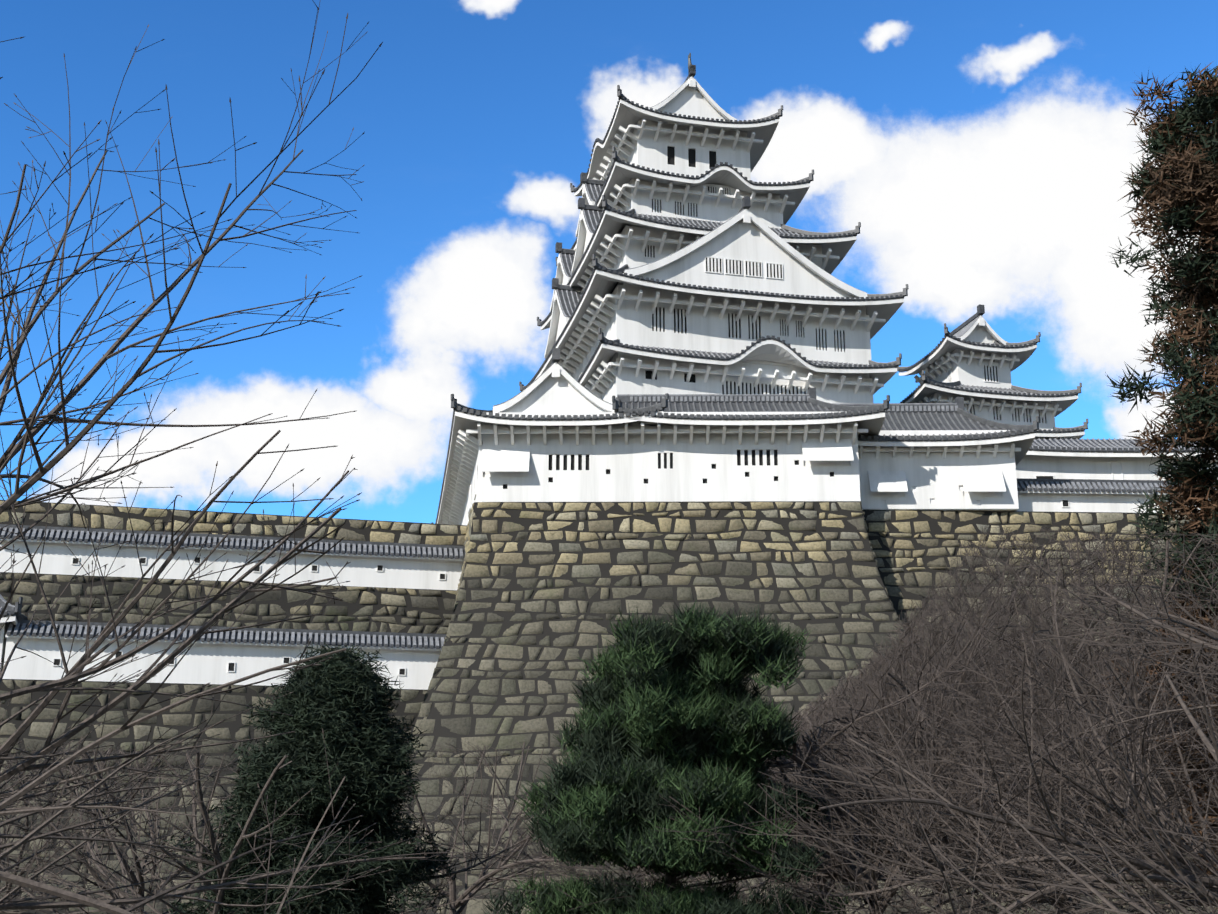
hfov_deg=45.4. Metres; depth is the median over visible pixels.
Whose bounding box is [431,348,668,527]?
roof
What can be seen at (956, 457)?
castle wall
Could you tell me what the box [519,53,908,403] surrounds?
keep
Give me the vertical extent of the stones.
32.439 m
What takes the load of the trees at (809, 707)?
on the ground
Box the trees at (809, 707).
[625,522,1217,913]
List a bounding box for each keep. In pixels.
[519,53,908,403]
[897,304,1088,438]
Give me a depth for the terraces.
92.66 m
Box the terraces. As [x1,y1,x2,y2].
[0,500,466,913]
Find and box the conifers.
[161,63,1217,913]
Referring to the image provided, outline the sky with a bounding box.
[0,0,1217,523]
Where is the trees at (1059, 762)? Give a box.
[0,0,1217,913]
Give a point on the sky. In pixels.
(980, 150)
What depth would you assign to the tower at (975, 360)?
130.04 m
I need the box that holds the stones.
[0,501,1217,913]
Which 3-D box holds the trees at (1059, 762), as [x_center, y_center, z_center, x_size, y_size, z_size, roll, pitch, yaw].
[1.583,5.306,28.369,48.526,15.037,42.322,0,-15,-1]

